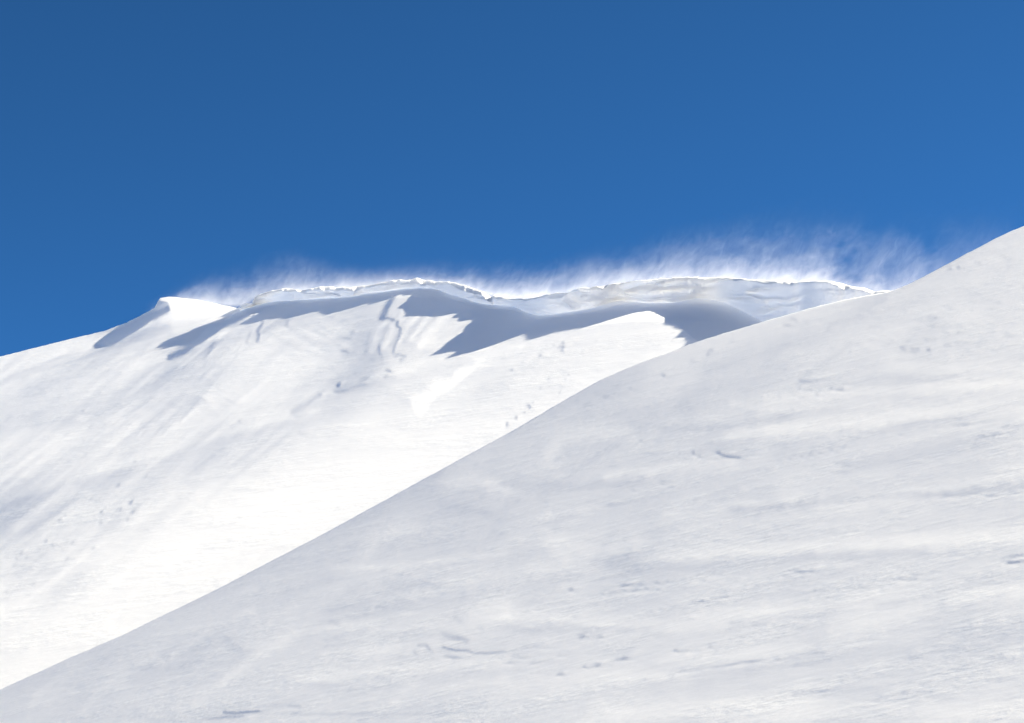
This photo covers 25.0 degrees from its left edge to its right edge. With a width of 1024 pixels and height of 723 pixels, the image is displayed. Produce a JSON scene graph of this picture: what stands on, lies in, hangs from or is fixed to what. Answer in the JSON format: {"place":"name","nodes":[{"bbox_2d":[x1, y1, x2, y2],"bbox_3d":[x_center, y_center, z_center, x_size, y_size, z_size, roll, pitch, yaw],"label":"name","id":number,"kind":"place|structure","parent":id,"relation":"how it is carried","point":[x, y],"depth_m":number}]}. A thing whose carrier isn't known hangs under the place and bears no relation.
{"place":"outdoors","nodes":[
{"label":"outdoors","id":0,"kind":"place"},
{"bbox_2d":[0,288,761,689],"bbox_3d":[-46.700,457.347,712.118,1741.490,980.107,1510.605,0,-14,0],"label":"mountain","id":1,"kind":"structure","parent":0,"point":[164,456],"depth_m":458.02},
{"bbox_2d":[240,277,888,321],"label":"snow cornice","id":2,"kind":"structure","parent":1,"relation":"on","point":[763,300],"depth_m":490.53},
{"bbox_2d":[0,226,1023,722],"bbox_3d":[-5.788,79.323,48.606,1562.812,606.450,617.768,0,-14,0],"label":"snow slope","id":3,"kind":"structure","parent":0,"point":[810,516],"depth_m":117.80},
{"bbox_2d":[0,0,1023,355],"label":"sky","id":4,"kind":"structure","parent":0,"point":[230,153]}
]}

